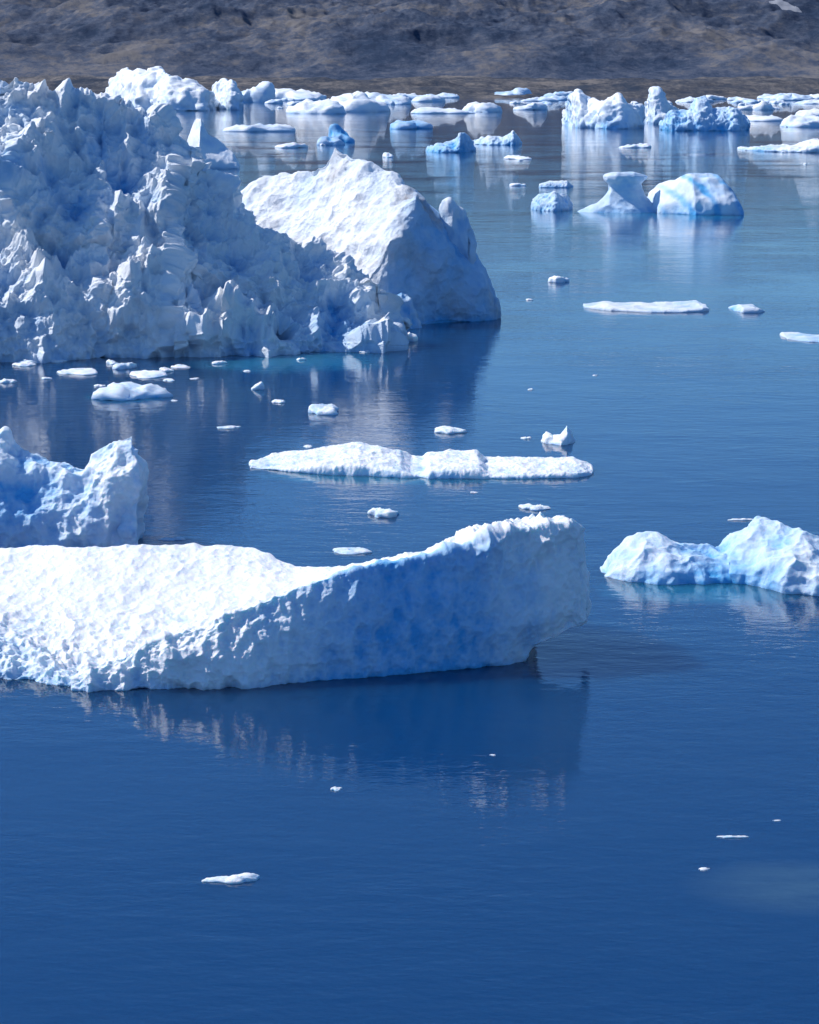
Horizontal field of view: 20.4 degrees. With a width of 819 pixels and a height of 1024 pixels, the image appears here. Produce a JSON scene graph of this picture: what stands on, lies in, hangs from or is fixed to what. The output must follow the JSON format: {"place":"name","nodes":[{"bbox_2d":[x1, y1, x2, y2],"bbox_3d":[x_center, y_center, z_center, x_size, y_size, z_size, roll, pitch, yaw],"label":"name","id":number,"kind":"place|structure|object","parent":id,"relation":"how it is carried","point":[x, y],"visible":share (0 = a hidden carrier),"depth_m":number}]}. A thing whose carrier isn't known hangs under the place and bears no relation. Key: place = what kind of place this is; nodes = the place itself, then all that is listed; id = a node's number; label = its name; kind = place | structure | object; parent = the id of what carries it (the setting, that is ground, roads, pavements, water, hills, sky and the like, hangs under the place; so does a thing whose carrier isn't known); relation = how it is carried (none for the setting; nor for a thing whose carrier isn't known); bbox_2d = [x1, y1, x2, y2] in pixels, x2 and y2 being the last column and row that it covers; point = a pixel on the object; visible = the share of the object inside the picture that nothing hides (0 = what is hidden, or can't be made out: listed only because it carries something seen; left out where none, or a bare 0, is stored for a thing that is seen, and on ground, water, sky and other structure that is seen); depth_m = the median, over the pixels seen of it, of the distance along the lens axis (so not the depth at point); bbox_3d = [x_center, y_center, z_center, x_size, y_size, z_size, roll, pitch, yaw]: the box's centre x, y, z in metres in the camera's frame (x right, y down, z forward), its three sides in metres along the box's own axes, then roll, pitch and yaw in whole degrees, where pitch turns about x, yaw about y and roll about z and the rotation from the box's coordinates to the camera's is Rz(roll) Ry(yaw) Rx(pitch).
{"place":"outdoors","nodes":[
{"label":"outdoors","id":0,"kind":"place"},
{"bbox_2d":[0,97,818,1023],"bbox_3d":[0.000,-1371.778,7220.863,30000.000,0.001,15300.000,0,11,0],"label":"sea water","id":1,"kind":"structure","parent":0,"point":[432,861],"depth_m":44.15},
{"bbox_2d":[0,426,148,547],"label":"iceberg","id":2,"kind":"object","parent":1,"relation":"on","point":[101,499],"visible":0.85,"depth_m":58.77},
{"bbox_2d":[91,382,172,400],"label":"ice chunk","id":3,"kind":"object","parent":1,"relation":"on","point":[124,391],"visible":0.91,"depth_m":86.09},
{"bbox_2d":[105,66,243,110],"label":"iceberg","id":4,"kind":"object","parent":1,"relation":"on","point":[143,88],"visible":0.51,"depth_m":815.48},
{"bbox_2d":[0,77,411,363],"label":"iceberg","id":5,"kind":"object","parent":1,"relation":"on","point":[128,229],"visible":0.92,"depth_m":100.74},
{"bbox_2d":[187,118,239,168],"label":"iceberg","id":6,"kind":"object","parent":1,"relation":"on","point":[217,153],"visible":0.52,"depth_m":300.14},
{"bbox_2d":[202,873,259,883],"bbox_3d":[-2.706,5.575,34.533,0.901,0.140,0.291,-2,11,-9],"label":"ice chunk","id":7,"kind":"object","parent":1,"relation":"on","point":[240,878],"visible":1,"depth_m":34.50},
{"bbox_2d":[0,512,591,692],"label":"iceberg","id":8,"kind":"object","parent":1,"relation":"on","point":[125,617],"visible":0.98,"depth_m":46.82},
{"bbox_2d":[308,403,338,414],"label":"ice chunk","id":9,"kind":"object","parent":1,"relation":"on","point":[325,409],"visible":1,"depth_m":82.35},
{"bbox_2d":[333,547,371,554],"bbox_3d":[-1.470,1.002,58.397,1.041,0.172,0.694,0,11,0],"label":"ice chunk","id":10,"kind":"object","parent":1,"relation":"on","point":[349,550],"visible":1,"depth_m":58.27},
{"bbox_2d":[241,148,500,328],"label":"iceberg","id":11,"kind":"object","parent":1,"relation":"on","point":[393,233],"visible":0.51,"depth_m":113.05},
{"bbox_2d":[367,507,398,517],"bbox_3d":[-0.727,0.029,63.300,0.893,0.334,0.862,0,11,0],"label":"ice chunk","id":12,"kind":"object","parent":1,"relation":"on","point":[383,513],"visible":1,"depth_m":63.01},
{"bbox_2d":[0,142,806,870],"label":"brash ice","id":13,"kind":"structure","parent":1,"relation":"on","point":[144,374],"depth_m":94.03},
{"bbox_2d":[249,442,593,478],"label":"ice floe","id":14,"kind":"object","parent":1,"relation":"on","point":[356,459],"visible":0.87,"depth_m":70.15},
{"bbox_2d":[434,426,466,433],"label":"ice chunk","id":15,"kind":"object","parent":1,"relation":"on","point":[447,430],"visible":1,"depth_m":77.85},
{"bbox_2d":[426,130,521,152],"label":"iceberg","id":16,"kind":"object","parent":1,"relation":"on","point":[462,142],"visible":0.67,"depth_m":367.53},
{"bbox_2d":[223,81,818,144],"bbox_3d":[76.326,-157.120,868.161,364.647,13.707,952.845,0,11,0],"label":"bergy bits","id":17,"kind":"object","parent":1,"relation":"on","point":[267,92],"visible":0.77,"depth_m":778.47},
{"bbox_2d":[518,503,550,510],"bbox_3d":[3.503,-0.134,64.335,0.914,0.174,0.646,9,14,39],"label":"ice chunk","id":18,"kind":"object","parent":1,"relation":"on","point":[529,506],"visible":1,"depth_m":64.14},
{"bbox_2d":[531,180,572,210],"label":"iceberg","id":19,"kind":"object","parent":1,"relation":"on","point":[554,201],"visible":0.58,"depth_m":206.73},
{"bbox_2d":[541,426,574,445],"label":"ice chunk","id":20,"kind":"object","parent":1,"relation":"on","point":[565,437],"visible":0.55,"depth_m":75.55},
{"bbox_2d":[561,89,645,128],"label":"iceberg","id":21,"kind":"object","parent":1,"relation":"on","point":[614,111],"visible":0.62,"depth_m":530.20},
{"bbox_2d":[577,172,654,212],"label":"iceberg","id":22,"kind":"object","parent":1,"relation":"on","point":[625,193],"visible":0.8,"depth_m":203.84},
{"bbox_2d":[583,300,708,312],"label":"ice floe","id":23,"kind":"object","parent":1,"relation":"on","point":[677,306],"visible":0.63,"depth_m":118.97},
{"bbox_2d":[643,86,678,123],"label":"iceberg","id":24,"kind":"object","parent":1,"relation":"on","point":[658,106],"visible":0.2,"depth_m":577.15},
{"bbox_2d":[647,173,743,214],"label":"iceberg","id":25,"kind":"object","parent":1,"relation":"on","point":[700,194],"visible":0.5,"depth_m":201.06},
{"bbox_2d":[659,95,750,130],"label":"iceberg","id":26,"kind":"object","parent":1,"relation":"on","point":[701,114],"visible":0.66,"depth_m":506.82},
{"bbox_2d":[600,516,818,595],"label":"iceberg","id":27,"kind":"object","parent":1,"relation":"on","point":[768,553],"visible":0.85,"depth_m":54.95},
{"bbox_2d":[728,304,764,312],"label":"ice floe","id":28,"kind":"object","parent":1,"relation":"on","point":[746,308],"visible":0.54,"depth_m":117.56},
{"bbox_2d":[737,138,818,152],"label":"ice floe","id":29,"kind":"object","parent":1,"relation":"on","point":[810,146],"visible":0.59,"depth_m":365.81},
{"bbox_2d":[780,332,818,341],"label":"ice floe","id":30,"kind":"object","parent":1,"relation":"on","point":[798,336],"visible":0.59,"depth_m":105.69},
{"bbox_2d":[0,0,818,79],"bbox_3d":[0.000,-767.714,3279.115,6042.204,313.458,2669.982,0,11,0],"label":"mountain","id":31,"kind":"structure","parent":0,"point":[556,39],"depth_m":3069.64},
{"bbox_2d":[0,75,818,97],"bbox_3d":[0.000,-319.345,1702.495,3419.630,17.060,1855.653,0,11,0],"label":"shore","id":32,"kind":"structure","parent":0,"point":[489,87],"depth_m":1441.08}
]}

